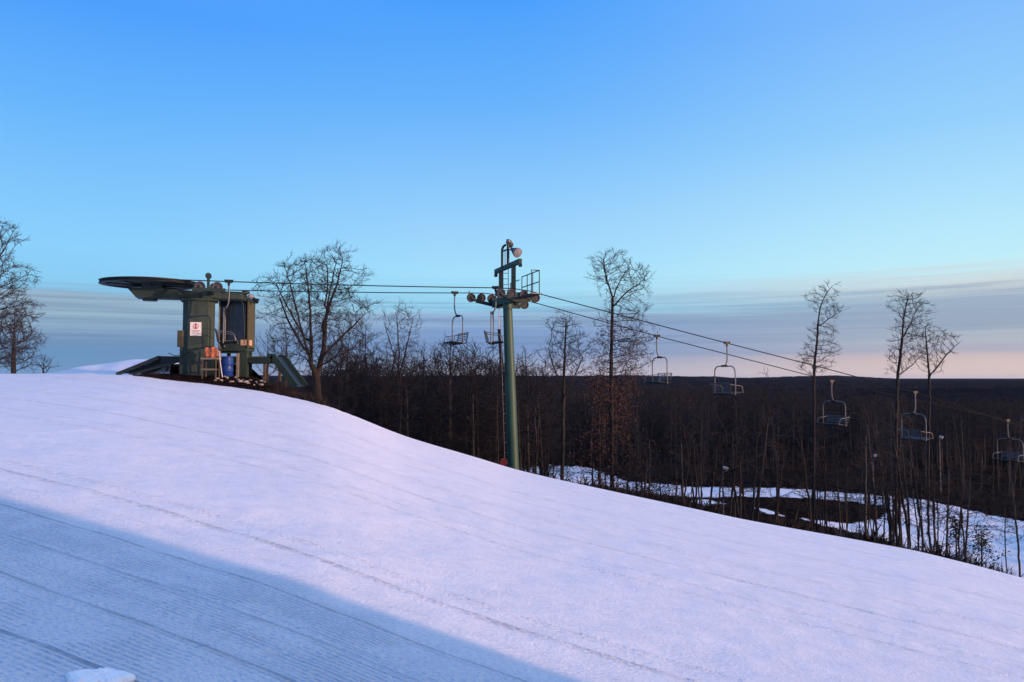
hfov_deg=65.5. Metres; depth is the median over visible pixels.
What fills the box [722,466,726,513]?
lamp post
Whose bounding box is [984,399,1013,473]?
forest tree
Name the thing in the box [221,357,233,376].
barrel
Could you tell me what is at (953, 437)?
forest tree
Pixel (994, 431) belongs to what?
forest tree
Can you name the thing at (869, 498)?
young tree
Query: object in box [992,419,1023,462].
lift chair
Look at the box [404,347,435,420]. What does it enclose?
forest tree
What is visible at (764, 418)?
forest tree
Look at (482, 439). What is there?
forest tree
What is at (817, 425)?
forest tree
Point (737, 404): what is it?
forest tree
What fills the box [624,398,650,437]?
forest tree
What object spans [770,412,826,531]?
young tree
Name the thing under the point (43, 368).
shrub
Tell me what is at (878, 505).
young tree
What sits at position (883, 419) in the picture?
forest tree
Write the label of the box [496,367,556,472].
forest tree
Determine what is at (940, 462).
lamp post
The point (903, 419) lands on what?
forest tree
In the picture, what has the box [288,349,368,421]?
forest tree
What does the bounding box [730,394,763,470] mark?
forest tree
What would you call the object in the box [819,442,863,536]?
young tree
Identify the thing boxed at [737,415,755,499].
young tree
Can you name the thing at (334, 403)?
forest tree
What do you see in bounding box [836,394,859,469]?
forest tree
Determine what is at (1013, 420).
forest tree
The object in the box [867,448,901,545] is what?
young tree
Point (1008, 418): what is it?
forest tree
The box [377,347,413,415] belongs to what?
forest tree
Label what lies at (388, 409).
forest tree
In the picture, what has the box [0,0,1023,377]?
sky
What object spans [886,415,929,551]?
young tree
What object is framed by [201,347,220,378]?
wooden stand
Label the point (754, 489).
young tree
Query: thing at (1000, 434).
forest tree
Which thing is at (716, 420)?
forest tree
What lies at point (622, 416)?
forest tree
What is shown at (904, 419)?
forest tree
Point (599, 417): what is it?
bare tree
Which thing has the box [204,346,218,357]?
orange bag
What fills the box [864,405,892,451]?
forest tree
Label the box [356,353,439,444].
forest tree
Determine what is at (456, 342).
lift chair
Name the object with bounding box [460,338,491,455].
bare tree
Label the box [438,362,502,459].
forest tree
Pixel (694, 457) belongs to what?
young tree
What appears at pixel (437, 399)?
forest tree
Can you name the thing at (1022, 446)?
forest tree
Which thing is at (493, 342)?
lift chair
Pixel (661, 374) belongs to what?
lift chair
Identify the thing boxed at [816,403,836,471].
forest tree
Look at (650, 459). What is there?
young tree
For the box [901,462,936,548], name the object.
young tree
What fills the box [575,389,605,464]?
forest tree
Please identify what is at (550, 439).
forest tree
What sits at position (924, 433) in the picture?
forest tree
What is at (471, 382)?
forest tree
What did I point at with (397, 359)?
forest tree
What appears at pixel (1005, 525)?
young tree
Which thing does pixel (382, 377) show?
forest tree
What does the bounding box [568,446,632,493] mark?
bush
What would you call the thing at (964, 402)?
forest tree
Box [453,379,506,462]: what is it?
forest tree
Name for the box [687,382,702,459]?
forest tree
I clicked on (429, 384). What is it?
forest tree
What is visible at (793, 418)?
forest tree
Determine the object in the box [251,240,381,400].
oak tree
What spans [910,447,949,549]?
young tree
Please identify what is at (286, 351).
bare tree
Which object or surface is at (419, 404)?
forest tree
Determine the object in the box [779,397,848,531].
young tree
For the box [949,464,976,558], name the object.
young tree
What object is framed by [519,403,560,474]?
forest tree
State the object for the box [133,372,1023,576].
undergrowth
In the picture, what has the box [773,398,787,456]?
forest tree
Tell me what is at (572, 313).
haul rope
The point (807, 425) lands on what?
forest tree
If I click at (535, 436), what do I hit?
forest tree
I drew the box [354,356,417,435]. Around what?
forest tree
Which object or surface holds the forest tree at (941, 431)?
on the ground
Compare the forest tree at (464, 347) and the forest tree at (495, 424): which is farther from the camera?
the forest tree at (464, 347)
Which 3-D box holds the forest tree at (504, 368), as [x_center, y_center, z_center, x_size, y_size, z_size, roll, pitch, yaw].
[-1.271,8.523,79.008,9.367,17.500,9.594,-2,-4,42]
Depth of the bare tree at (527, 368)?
74.88 m
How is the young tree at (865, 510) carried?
on the ground
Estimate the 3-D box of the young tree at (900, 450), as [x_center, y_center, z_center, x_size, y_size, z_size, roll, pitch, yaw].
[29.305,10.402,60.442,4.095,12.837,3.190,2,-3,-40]
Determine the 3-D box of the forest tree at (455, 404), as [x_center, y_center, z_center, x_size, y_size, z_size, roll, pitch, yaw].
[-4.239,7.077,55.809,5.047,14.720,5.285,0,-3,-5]
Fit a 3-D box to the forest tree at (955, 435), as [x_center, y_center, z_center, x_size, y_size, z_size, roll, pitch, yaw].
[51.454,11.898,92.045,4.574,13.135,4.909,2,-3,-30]
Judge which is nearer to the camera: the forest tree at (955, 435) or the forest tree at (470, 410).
the forest tree at (470, 410)
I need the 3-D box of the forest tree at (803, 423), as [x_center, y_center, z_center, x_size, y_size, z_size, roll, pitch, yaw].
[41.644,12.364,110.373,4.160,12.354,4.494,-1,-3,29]
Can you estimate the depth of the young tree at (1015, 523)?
53.73 m
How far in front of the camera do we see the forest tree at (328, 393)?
50.83 m
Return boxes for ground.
[0,359,1023,681]
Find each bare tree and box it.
[0,216,47,367]
[0,300,44,373]
[253,331,284,381]
[255,314,317,386]
[332,313,371,412]
[349,313,382,419]
[374,299,423,432]
[409,341,435,440]
[424,333,472,448]
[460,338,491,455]
[516,345,540,413]
[534,309,602,479]
[537,358,562,474]
[578,362,624,486]
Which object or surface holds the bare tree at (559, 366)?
on the ground
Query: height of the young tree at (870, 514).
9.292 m
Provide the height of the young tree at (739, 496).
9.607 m
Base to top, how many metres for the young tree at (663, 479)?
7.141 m
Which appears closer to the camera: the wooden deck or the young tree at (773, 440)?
the wooden deck
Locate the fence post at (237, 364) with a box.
[236,353,238,376]
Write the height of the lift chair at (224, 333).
2.404 m
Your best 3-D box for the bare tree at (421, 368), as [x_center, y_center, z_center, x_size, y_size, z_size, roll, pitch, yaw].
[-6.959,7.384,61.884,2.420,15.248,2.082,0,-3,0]
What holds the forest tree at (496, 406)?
on the ground
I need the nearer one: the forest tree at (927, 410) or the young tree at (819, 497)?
the young tree at (819, 497)
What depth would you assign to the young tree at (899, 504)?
54.65 m
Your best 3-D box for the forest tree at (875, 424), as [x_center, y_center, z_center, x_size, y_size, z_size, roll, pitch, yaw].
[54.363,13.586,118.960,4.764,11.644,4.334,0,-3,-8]
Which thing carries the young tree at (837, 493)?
on the ground
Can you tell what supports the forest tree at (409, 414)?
on the ground
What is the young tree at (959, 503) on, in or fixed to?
on the ground
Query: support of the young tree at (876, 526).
on the ground
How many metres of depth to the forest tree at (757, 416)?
126.06 m
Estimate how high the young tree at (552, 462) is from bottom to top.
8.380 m
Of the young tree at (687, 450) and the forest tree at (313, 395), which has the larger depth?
the young tree at (687, 450)
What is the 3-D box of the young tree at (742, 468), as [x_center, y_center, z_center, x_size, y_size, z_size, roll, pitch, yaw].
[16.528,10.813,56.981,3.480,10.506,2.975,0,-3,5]
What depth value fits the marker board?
30.79 m
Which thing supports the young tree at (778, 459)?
on the ground
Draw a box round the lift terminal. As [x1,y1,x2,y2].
[98,273,253,375]
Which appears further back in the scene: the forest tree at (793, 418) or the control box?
the forest tree at (793, 418)
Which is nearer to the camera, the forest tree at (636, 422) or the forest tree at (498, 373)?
the forest tree at (498, 373)
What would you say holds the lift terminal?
on the ground
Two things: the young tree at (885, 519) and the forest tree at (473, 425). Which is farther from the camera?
the young tree at (885, 519)
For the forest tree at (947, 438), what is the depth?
107.42 m
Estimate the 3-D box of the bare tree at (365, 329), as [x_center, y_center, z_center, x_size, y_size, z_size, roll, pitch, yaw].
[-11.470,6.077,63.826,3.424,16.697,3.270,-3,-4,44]
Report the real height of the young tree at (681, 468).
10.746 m
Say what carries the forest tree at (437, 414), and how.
on the ground
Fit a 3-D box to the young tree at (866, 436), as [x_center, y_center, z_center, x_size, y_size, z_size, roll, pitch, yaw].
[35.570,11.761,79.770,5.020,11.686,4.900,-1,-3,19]
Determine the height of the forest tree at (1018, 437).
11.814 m
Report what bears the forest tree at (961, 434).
on the ground
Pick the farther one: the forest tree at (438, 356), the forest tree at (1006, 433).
the forest tree at (1006, 433)
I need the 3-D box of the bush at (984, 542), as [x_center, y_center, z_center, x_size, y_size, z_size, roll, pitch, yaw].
[34.448,14.995,58.311,3.413,3.570,3.874,0,-3,0]
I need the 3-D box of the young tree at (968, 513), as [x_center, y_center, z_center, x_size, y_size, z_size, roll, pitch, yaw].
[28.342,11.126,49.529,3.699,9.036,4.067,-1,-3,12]
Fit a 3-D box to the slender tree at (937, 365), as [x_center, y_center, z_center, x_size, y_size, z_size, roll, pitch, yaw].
[31.790,7.549,59.587,3.836,18.468,3.538,-2,-3,39]
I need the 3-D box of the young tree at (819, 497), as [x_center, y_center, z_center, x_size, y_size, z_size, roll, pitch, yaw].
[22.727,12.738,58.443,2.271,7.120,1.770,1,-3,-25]
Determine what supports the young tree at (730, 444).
on the ground
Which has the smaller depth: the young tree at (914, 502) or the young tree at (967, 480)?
the young tree at (967, 480)
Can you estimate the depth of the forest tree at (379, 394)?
59.29 m
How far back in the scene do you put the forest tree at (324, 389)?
53.29 m
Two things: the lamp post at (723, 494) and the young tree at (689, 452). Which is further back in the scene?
the young tree at (689, 452)
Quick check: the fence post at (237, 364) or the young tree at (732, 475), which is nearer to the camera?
the fence post at (237, 364)
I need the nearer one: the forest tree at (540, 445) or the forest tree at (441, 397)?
the forest tree at (540, 445)
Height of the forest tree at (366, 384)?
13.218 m
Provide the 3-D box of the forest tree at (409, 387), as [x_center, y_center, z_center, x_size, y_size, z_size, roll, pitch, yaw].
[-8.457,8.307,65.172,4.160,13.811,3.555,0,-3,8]
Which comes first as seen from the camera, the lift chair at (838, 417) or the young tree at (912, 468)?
the lift chair at (838, 417)
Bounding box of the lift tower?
[467,239,541,469]
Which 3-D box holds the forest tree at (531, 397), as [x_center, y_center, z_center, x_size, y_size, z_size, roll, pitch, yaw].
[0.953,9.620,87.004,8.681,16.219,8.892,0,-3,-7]
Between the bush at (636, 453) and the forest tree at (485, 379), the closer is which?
the bush at (636, 453)
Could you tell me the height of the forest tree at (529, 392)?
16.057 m
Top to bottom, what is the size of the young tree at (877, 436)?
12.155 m
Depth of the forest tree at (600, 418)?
123.26 m
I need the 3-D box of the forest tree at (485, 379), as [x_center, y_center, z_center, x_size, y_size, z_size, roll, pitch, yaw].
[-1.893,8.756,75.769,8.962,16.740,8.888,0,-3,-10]
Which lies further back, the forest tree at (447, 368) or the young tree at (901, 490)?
the forest tree at (447, 368)
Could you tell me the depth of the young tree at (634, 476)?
61.16 m
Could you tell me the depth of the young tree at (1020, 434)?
82.56 m
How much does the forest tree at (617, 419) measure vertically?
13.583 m
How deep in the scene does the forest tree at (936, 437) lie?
119.94 m
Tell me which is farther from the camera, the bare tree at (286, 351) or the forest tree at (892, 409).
the forest tree at (892, 409)
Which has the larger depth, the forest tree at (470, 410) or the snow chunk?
the forest tree at (470, 410)
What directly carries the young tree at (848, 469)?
on the ground
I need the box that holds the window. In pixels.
[220,301,244,339]
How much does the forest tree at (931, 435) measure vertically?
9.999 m
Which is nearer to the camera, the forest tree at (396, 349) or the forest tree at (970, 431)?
the forest tree at (396, 349)
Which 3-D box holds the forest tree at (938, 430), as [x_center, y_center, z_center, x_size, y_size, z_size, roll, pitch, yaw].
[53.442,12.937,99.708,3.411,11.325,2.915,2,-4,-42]
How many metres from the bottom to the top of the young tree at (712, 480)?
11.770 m
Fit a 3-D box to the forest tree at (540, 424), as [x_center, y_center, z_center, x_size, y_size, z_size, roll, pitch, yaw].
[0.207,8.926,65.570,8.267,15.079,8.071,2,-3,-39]
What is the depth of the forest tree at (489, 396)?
59.31 m
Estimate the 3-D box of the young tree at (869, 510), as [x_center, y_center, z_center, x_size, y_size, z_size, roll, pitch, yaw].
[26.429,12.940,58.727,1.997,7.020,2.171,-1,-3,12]
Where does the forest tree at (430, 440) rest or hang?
on the ground
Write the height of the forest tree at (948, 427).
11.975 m
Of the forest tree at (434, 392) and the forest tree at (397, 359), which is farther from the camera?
the forest tree at (434, 392)
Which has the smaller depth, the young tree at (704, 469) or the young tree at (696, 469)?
the young tree at (696, 469)
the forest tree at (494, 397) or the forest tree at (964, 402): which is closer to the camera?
the forest tree at (494, 397)
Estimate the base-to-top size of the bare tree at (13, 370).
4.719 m
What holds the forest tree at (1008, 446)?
on the ground
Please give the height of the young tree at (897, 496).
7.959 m
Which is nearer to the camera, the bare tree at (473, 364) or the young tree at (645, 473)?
the young tree at (645, 473)
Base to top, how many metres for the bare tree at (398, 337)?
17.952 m
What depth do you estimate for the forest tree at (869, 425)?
121.19 m
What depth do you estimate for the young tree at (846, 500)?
66.95 m
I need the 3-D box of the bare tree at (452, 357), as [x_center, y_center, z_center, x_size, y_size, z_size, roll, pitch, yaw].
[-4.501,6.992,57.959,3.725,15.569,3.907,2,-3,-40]
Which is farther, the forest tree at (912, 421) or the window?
the forest tree at (912, 421)
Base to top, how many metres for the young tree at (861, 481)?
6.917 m
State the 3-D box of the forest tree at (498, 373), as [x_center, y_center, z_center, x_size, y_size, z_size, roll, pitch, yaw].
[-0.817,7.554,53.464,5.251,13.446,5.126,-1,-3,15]
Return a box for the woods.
[273,375,1023,466]
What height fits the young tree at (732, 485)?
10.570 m
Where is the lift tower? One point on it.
(510, 300)
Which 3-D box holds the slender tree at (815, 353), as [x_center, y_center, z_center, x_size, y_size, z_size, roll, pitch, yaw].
[21.800,5.801,55.809,3.733,20.366,2.941,-1,-3,21]
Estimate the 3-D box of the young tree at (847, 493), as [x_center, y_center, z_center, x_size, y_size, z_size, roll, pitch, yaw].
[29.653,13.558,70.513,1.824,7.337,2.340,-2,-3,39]
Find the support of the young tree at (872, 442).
on the ground
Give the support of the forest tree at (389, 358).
on the ground
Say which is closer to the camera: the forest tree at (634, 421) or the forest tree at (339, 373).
the forest tree at (339, 373)
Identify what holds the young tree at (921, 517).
on the ground
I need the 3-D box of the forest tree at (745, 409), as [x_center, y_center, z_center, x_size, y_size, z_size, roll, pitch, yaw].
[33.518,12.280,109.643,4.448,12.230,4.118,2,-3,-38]
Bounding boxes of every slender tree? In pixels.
[794,281,845,530]
[884,289,936,546]
[909,320,960,551]
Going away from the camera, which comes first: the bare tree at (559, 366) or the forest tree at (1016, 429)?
the bare tree at (559, 366)
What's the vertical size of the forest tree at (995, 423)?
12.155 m
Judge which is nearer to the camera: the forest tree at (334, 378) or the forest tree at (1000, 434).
the forest tree at (334, 378)
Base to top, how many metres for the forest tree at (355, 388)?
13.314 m
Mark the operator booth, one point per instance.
(234, 319)
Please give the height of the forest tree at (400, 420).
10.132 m
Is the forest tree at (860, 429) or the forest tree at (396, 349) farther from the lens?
the forest tree at (860, 429)
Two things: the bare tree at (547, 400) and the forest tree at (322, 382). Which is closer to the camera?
the forest tree at (322, 382)
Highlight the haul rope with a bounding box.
[99,278,1023,427]
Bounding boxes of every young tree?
[534,440,573,478]
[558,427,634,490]
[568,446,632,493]
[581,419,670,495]
[609,401,651,493]
[617,410,656,489]
[618,408,691,492]
[625,447,657,495]
[626,433,660,489]
[637,456,684,497]
[653,414,704,501]
[653,448,695,502]
[669,405,703,503]
[676,410,712,503]
[682,410,707,504]
[682,433,710,506]
[692,448,711,485]
[694,402,743,508]
[694,425,717,502]
[701,406,761,517]
[705,400,758,517]
[709,433,743,512]
[713,430,769,518]
[720,414,759,515]
[720,420,767,518]
[725,368,800,521]
[725,452,756,519]
[737,411,787,520]
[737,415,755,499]
[756,397,787,520]
[759,409,795,518]
[765,422,810,524]
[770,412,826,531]
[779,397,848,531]
[793,442,842,524]
[795,451,831,510]
[806,414,844,534]
[808,465,832,531]
[813,473,842,529]
[817,453,847,536]
[819,397,911,534]
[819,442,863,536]
[829,473,861,532]
[836,391,910,541]
[837,442,856,501]
[840,402,889,505]
[841,455,854,529]
[844,486,869,536]
[853,398,904,510]
[853,403,905,540]
[854,448,868,514]
[860,388,892,496]
[860,473,882,535]
[861,442,918,543]
[862,471,882,518]
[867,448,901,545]
[867,468,898,540]
[868,399,913,548]
[873,465,889,532]
[875,463,904,541]
[877,395,921,542]
[880,395,928,549]
[880,446,916,545]
[881,392,915,537]
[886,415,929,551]
[893,461,915,544]
[898,485,942,551]
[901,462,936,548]
[905,459,923,548]
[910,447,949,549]
[912,461,966,546]
[914,442,981,554]
[916,451,955,552]
[933,448,1003,561]
[940,453,966,557]
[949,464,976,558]
[984,453,1023,576]
[984,486,1023,573]
[1008,396,1023,513]
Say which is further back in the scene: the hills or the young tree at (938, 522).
the hills
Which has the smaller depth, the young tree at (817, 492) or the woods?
the young tree at (817, 492)
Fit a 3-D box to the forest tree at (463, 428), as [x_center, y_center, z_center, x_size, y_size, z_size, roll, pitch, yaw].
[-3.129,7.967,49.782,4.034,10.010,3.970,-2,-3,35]
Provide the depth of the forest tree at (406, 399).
48.99 m
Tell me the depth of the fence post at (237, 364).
30.25 m
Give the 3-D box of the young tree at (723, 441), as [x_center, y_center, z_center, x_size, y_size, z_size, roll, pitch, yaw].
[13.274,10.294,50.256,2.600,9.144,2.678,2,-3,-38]
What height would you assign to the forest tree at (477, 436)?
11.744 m
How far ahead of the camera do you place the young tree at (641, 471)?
54.12 m
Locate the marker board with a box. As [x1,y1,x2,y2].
[500,458,506,465]
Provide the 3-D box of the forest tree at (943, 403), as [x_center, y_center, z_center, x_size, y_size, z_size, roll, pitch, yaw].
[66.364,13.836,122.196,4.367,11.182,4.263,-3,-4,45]
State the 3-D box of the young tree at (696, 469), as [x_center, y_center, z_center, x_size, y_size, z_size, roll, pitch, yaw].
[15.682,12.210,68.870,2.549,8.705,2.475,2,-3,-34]
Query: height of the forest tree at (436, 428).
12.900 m
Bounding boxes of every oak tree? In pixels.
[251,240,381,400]
[577,247,659,488]
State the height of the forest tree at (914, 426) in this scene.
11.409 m
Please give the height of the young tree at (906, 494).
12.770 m
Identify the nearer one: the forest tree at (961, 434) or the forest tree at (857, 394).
the forest tree at (961, 434)
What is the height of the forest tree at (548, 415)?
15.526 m
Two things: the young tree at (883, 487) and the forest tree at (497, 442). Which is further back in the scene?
the young tree at (883, 487)
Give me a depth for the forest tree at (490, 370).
54.54 m
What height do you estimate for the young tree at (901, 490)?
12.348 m
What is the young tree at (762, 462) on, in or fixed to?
on the ground
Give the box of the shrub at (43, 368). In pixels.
[30,352,57,372]
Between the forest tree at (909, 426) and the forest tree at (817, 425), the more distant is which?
the forest tree at (817, 425)
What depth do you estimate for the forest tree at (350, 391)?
61.98 m
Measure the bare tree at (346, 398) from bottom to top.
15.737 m
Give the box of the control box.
[169,330,189,374]
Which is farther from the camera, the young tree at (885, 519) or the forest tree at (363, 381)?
the forest tree at (363, 381)
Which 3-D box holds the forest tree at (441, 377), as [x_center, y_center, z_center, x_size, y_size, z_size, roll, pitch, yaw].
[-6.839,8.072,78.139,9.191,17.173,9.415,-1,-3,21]
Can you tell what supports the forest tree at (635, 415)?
on the ground
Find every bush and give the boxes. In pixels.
[926,516,985,556]
[967,524,1011,566]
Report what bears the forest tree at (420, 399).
on the ground
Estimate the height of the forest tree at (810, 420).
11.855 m
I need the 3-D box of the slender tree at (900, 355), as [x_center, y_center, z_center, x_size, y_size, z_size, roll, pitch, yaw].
[28.983,6.242,57.771,3.986,20.258,3.540,0,-3,0]
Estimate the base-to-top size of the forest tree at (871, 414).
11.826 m
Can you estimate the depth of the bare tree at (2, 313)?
40.58 m
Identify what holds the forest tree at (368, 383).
on the ground
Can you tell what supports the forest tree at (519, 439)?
on the ground
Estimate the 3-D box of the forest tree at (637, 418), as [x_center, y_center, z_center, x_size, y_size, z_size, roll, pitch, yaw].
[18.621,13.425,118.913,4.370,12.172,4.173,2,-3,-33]
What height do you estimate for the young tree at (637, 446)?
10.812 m
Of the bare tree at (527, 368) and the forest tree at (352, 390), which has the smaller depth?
the forest tree at (352, 390)
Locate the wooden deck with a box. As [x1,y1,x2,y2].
[116,354,307,388]
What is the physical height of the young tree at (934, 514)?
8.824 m
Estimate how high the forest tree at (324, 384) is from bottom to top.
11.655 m
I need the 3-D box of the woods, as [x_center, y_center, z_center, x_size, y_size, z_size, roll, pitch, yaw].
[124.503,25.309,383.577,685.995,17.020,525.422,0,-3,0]
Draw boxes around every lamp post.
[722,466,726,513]
[939,436,943,494]
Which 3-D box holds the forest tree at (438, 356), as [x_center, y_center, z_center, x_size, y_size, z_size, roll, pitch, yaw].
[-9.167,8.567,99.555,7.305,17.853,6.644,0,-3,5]
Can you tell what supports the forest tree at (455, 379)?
on the ground
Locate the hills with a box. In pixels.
[260,375,1023,420]
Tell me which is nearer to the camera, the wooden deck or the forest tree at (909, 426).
the wooden deck
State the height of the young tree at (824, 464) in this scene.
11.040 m
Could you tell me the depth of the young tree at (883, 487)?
58.36 m
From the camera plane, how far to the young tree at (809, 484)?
61.82 m
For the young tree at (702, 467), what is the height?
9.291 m
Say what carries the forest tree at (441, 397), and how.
on the ground
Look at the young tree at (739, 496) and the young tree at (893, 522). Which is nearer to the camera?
the young tree at (739, 496)
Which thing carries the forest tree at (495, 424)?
on the ground
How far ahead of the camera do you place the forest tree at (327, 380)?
59.45 m
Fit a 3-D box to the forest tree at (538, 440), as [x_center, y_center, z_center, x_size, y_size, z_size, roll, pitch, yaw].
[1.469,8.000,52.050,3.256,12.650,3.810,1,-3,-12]
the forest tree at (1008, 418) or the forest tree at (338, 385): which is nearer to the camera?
the forest tree at (338, 385)
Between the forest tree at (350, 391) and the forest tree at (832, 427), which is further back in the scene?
the forest tree at (832, 427)
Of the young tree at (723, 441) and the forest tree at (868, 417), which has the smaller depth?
the young tree at (723, 441)
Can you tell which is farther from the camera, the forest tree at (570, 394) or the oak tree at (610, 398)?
the forest tree at (570, 394)
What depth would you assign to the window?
31.55 m
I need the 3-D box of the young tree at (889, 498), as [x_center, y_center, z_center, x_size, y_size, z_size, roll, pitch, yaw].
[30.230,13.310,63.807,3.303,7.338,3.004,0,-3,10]
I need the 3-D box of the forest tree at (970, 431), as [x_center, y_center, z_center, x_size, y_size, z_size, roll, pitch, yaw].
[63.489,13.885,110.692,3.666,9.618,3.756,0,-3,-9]
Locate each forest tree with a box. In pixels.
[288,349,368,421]
[296,355,348,409]
[297,374,336,404]
[301,352,350,410]
[303,340,366,412]
[303,376,339,407]
[304,345,388,427]
[306,340,401,431]
[309,347,352,404]
[312,373,343,411]
[319,374,364,418]
[322,345,364,409]
[323,358,382,422]
[323,361,354,408]
[327,352,397,424]
[330,345,426,439]
[334,344,402,420]
[345,353,380,419]
[349,359,421,440]
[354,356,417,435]
[356,353,409,429]
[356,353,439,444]
[357,360,411,431]
[366,362,452,449]
[369,340,413,411]
[370,340,408,380]
[371,343,428,435]
[373,382,411,436]
[376,370,417,433]
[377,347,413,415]
[378,350,440,441]
[386,360,438,443]
[389,365,446,440]
[390,342,467,449]
[390,359,426,429]
[391,345,426,434]
[401,368,445,441]
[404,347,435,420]
[408,384,455,446]
[409,354,473,454]
[411,341,519,455]
[411,363,456,433]
[412,372,459,443]
[412,377,468,448]
[413,339,470,451]
[414,370,463,437]
[417,337,484,448]
[425,346,472,434]
[426,339,460,406]
[426,345,481,447]
[433,353,505,461]
[434,390,496,459]
[437,338,505,451]
[438,348,545,470]
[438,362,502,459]
[451,364,498,456]
[452,345,533,465]
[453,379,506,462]
[457,346,523,460]
[459,358,504,457]
[459,399,503,458]
[461,338,541,453]
[463,360,531,463]
[465,358,534,462]
[465,381,528,464]
[466,360,518,435]
[473,357,501,461]
[477,372,525,461]
[480,350,555,461]
[480,367,530,453]
[487,358,567,474]
[493,369,544,470]
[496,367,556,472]
[498,366,569,472]
[499,373,551,471]
[502,356,554,469]
[504,361,571,472]
[515,357,555,471]
[516,368,557,473]
[519,359,589,469]
[519,364,585,475]
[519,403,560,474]
[520,349,564,475]
[522,393,571,474]
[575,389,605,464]
[587,387,614,464]
[605,382,632,466]
[613,391,636,466]
[623,396,646,441]
[624,388,646,452]
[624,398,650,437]
[626,399,645,474]
[627,391,649,469]
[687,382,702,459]
[699,394,727,469]
[726,384,747,430]
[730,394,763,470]
[742,389,769,472]
[748,384,780,467]
[749,392,774,450]
[750,393,773,477]
[758,399,785,474]
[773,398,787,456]
[778,390,809,467]
[785,395,811,465]
[789,404,810,460]
[792,399,821,465]
[797,396,825,447]
[798,393,825,436]
[802,394,830,468]
[803,391,834,466]
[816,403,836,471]
[826,398,841,473]
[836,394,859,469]
[840,390,868,460]
[848,404,871,468]
[852,395,887,468]
[854,392,885,439]
[860,392,875,456]
[860,394,888,469]
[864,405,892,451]
[873,389,890,478]
[877,397,905,483]
[891,400,914,473]
[892,403,922,482]
[893,394,919,464]
[898,399,926,454]
[901,400,934,474]
[908,400,945,485]
[909,395,941,437]
[910,403,946,495]
[916,407,945,473]
[926,398,954,470]
[926,400,949,473]
[930,393,965,483]
[931,407,946,468]
[934,400,957,466]
[935,410,960,474]
[937,388,979,499]
[940,400,964,467]
[944,397,979,492]
[948,395,979,466]
[951,394,981,474]
[955,389,990,474]
[955,413,983,472]
[962,397,986,465]
[975,399,1007,499]
[977,395,1011,482]
[980,393,1004,489]
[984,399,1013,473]
[986,393,1023,472]
[994,410,1023,495]
[996,408,1017,466]
[1004,392,1022,470]
[1004,396,1023,474]
[1008,397,1023,485]
[1016,399,1023,478]
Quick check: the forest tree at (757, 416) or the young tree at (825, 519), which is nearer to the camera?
the young tree at (825, 519)
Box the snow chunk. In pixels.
[66,667,135,681]
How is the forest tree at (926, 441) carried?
on the ground
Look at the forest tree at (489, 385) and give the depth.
65.32 m
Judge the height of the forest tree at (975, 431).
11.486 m
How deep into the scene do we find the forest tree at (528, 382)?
81.08 m
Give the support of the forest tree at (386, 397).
on the ground
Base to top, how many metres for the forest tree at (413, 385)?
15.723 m
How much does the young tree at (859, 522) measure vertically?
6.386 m
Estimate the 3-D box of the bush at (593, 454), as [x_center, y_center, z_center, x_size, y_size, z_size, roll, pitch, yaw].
[6.412,11.445,61.623,6.388,9.614,6.608,0,-3,0]
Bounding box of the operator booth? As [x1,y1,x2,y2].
[218,290,259,376]
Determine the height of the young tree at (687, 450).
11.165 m
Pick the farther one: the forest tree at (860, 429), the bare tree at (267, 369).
the forest tree at (860, 429)
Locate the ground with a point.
(162, 529)
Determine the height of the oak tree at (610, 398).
23.247 m
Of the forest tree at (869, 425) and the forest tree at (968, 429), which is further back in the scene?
the forest tree at (869, 425)
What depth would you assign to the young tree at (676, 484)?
57.47 m
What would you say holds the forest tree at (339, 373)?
on the ground
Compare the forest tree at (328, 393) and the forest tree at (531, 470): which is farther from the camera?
the forest tree at (531, 470)
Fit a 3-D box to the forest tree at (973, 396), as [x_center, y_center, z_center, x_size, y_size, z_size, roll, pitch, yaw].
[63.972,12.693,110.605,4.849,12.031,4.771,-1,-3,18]
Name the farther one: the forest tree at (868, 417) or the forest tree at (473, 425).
the forest tree at (868, 417)
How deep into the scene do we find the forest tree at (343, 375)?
67.02 m
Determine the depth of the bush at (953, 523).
57.34 m
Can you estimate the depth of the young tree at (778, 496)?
51.36 m
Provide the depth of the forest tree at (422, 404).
62.25 m
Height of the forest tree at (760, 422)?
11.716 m
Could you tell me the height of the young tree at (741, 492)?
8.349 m
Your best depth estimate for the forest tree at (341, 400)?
56.16 m
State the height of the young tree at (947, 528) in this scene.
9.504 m
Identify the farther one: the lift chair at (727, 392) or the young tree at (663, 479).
the young tree at (663, 479)
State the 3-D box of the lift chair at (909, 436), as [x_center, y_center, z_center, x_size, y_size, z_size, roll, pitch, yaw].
[19.816,3.662,39.208,0.755,2.404,1.652,1,-3,-15]
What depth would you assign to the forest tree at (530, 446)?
62.04 m
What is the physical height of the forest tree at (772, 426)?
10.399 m
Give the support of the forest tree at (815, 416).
on the ground
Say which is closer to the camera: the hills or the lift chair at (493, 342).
the lift chair at (493, 342)
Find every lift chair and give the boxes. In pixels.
[215,279,236,344]
[443,291,468,344]
[484,286,503,344]
[645,335,671,383]
[710,341,743,394]
[817,380,849,426]
[897,391,932,440]
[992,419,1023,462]
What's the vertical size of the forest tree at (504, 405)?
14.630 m
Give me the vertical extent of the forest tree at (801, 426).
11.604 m
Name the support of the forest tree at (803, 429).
on the ground

